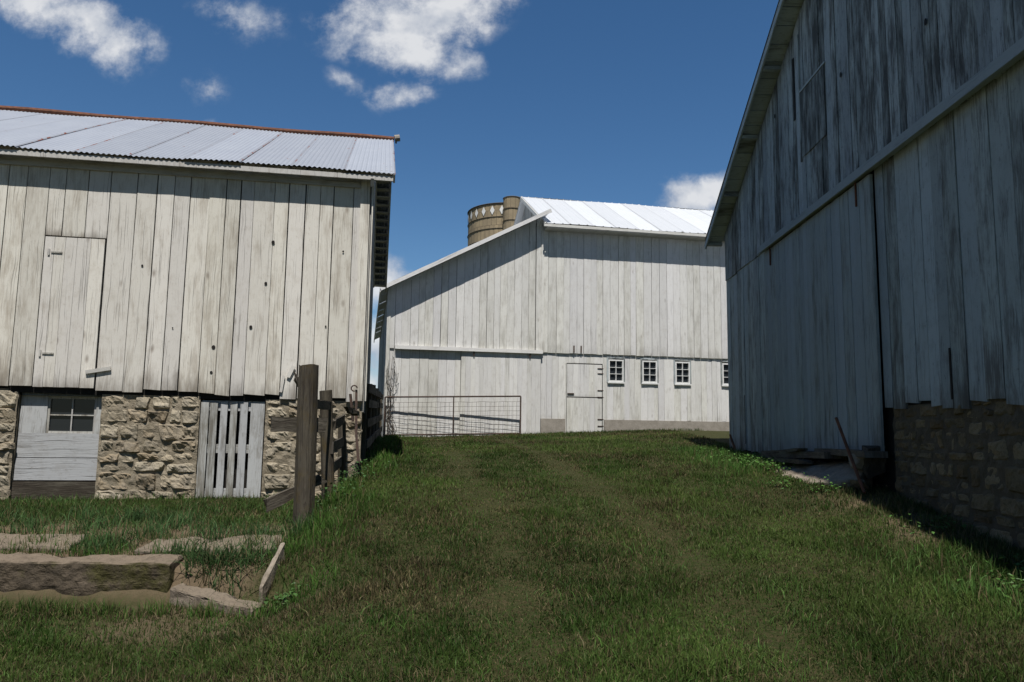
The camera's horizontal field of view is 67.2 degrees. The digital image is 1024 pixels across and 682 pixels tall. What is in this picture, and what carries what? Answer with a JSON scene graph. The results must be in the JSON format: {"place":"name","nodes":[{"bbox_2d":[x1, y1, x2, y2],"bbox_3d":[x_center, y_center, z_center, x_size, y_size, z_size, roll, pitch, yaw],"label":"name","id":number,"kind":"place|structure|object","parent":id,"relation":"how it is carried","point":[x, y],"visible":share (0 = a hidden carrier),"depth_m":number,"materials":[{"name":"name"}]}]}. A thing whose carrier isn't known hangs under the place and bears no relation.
{"place":"outdoors","nodes":[
{"label":"outdoors","id":0,"kind":"place"},
{"bbox_2d":[0,0,778,387],"label":"sky","id":1,"kind":"structure","parent":0,"point":[642,102],"materials":[{"name":"blue"}]},
{"bbox_2d":[0,427,1023,681],"bbox_3d":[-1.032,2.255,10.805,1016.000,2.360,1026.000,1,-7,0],"label":"ground","id":2,"kind":"structure","parent":0,"point":[136,596],"depth_m":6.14,"materials":[{"name":"green plant"}]},
{"bbox_2d":[0,533,87,552],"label":"concrete slab broken","id":3,"kind":"object","parent":2,"relation":"on","point":[22,537],"visible":0.45,"depth_m":7.12,"materials":[{"name":"beige concrete"}]},
{"bbox_2d":[0,552,183,595],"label":"concrete retaining wall","id":4,"kind":"structure","parent":2,"relation":"on","point":[83,575],"depth_m":6.28,"materials":[{"name":"beige concrete"}]},
{"bbox_2d":[0,105,399,499],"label":"wooden barn","id":5,"kind":"structure","parent":2,"relation":"on","point":[181,300],"depth_m":10.69,"materials":[{"name":"beige paint"}]},
{"bbox_2d":[49,399,94,430],"bbox_3d":[-5.949,1.004,10.436,0.610,0.490,0.010,2,-7,-10],"label":"window glass","id":6,"kind":"structure","parent":5,"relation":"in","point":[58,406],"depth_m":10.43,"materials":[{"name":"grey glass"}]},
{"bbox_2d":[195,400,264,497],"bbox_3d":[-3.883,1.517,10.645,0.845,1.380,0.059,2,-7,-10],"label":"slatted door","id":7,"kind":"structure","parent":5,"relation":"in","point":[254,449],"depth_m":10.63,"materials":[{"name":"white wood"}]},
{"bbox_2d":[134,534,281,554],"bbox_3d":[-2.764,1.905,7.178,1.241,0.133,0.733,2,-7,-9],"label":"concrete slab broken","id":8,"kind":"object","parent":2,"relation":"on","point":[146,549],"visible":0.33,"depth_m":7.12,"materials":[{"name":"beige concrete"}]},
{"bbox_2d":[169,583,261,616],"bbox_3d":[-2.344,2.100,6.092,0.871,0.275,0.187,-3,-8,26],"label":"concrete slab broken","id":9,"kind":"object","parent":2,"relation":"on","point":[183,593],"visible":0.49,"depth_m":6.10,"materials":[{"name":"beige concrete"}]},
{"bbox_2d":[259,542,284,604],"bbox_3d":[-1.984,1.921,6.358,0.065,0.460,0.417,0,-7,7],"label":"concrete slab broken","id":10,"kind":"object","parent":2,"relation":"on","point":[266,583],"visible":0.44,"depth_m":6.29,"materials":[{"name":"beige concrete"}]},
{"bbox_2d":[261,576,308,607],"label":"broadleaf weeds","id":11,"kind":"object","parent":2,"relation":"on","point":[282,598],"visible":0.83,"depth_m":5.83,"materials":[{"name":"green plant"}]},
{"bbox_2d":[263,364,360,528],"bbox_3d":[-2.205,1.426,9.247,0.557,2.051,2.917,0,-7,3],"label":"wooden fence","id":12,"kind":"object","parent":2,"relation":"on","point":[306,425],"visible":0.88,"depth_m":7.96,"materials":[{"name":"brown wood"}]},
{"bbox_2d":[316,457,388,511],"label":"broadleaf weeds","id":13,"kind":"object","parent":2,"relation":"on","point":[355,469],"visible":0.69,"depth_m":9.02,"materials":[{"name":"green plant"}]},
{"bbox_2d":[361,383,383,461],"bbox_3d":[-2.960,1.764,16.507,0.177,1.697,9.630,2,-7,-8],"label":"wooden fence","id":14,"kind":"object","parent":2,"relation":"on","point":[372,416],"visible":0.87,"depth_m":13.66,"materials":[{"name":"brown wood"}]},
{"bbox_2d":[467,196,519,245],"bbox_3d":[-0.346,-0.270,40.329,4.247,13.500,4.245,-5,-9,40],"label":"concrete silo","id":15,"kind":"object","parent":2,"relation":"on","point":[487,220],"visible":0.16,"depth_m":39.13,"materials":[{"name":"brown concrete"}]},
{"bbox_2d":[374,196,728,436],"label":"wooden barn","id":16,"kind":"structure","parent":2,"relation":"on","point":[562,315],"depth_m":22.89,"materials":[{"name":"paint"}]},
{"bbox_2d":[385,357,398,433],"bbox_3d":[-3.373,1.469,21.526,0.380,2.417,0.084,1,-7,0],"label":"dead vine","id":17,"kind":"object","parent":16,"relation":"attached to","point":[388,418],"visible":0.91,"depth_m":21.51,"materials":[{"name":"brown plant"}]},
{"bbox_2d":[383,395,520,435],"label":"wire farm gate","id":18,"kind":"structure","parent":16,"relation":"attached to","point":[453,420],"depth_m":21.57,"materials":[{"name":"metal"}]},
{"bbox_2d":[610,361,727,382],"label":"window panes","id":19,"kind":"structure","parent":16,"relation":"in","point":[612,363],"depth_m":23.24,"materials":[{"name":"black glass"}]},
{"bbox_2d":[729,434,737,452],"bbox_3d":[4.081,1.936,14.175,0.044,0.441,0.433,1,-7,-3],"label":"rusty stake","id":20,"kind":"object","parent":2,"relation":"on","point":[732,442],"visible":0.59,"depth_m":14.23,"materials":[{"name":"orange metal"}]},
{"bbox_2d":[695,446,845,495],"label":"broadleaf weeds","id":21,"kind":"object","parent":2,"relation":"on","point":[756,457],"visible":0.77,"depth_m":11.11,"materials":[{"name":"green plant"}]},
{"bbox_2d":[776,461,872,488],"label":"concrete ramp","id":22,"kind":"structure","parent":2,"relation":"on","point":[838,473],"depth_m":9.62,"materials":[{"name":"grey concrete"}]},
{"bbox_2d":[848,454,863,469],"bbox_3d":[4.072,1.407,9.014,0.241,0.208,0.255,-5,-9,38],"label":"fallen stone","id":23,"kind":"object","parent":22,"relation":"on","point":[859,462],"visible":0.45,"depth_m":8.93,"materials":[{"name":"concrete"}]},
{"bbox_2d":[835,417,865,493],"bbox_3d":[3.910,1.305,8.915,0.038,0.863,0.727,1,-7,1],"label":"rusty stake","id":24,"kind":"object","parent":2,"relation":"on","point":[850,456],"visible":0.96,"depth_m":8.89,"materials":[{"name":"orange metal"}]},
{"bbox_2d":[850,479,868,488],"bbox_3d":[3.932,1.618,8.737,0.153,0.111,0.253,2,-7,-13],"label":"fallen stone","id":25,"kind":"object","parent":2,"relation":"on","point":[855,482],"visible":0.73,"depth_m":8.73,"materials":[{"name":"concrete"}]},
{"bbox_2d":[704,0,1023,550],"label":"wooden barn","id":26,"kind":"structure","parent":2,"relation":"on","point":[866,225],"depth_m":8.78,"materials":[{"name":"grey paint"}]},
{"bbox_2d":[764,174,884,450],"bbox_3d":[4.266,-0.091,10.962,0.039,3.324,4.037,1,-7,1],"label":"sliding door","id":27,"kind":"structure","parent":26,"relation":"in","point":[823,361],"depth_m":10.39,"materials":[{"name":"paint"}]},
{"bbox_2d":[889,514,1023,599],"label":"broadleaf weeds","id":28,"kind":"object","parent":2,"relation":"on","point":[999,579],"visible":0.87,"depth_m":5.86,"materials":[{"name":"green plant"}]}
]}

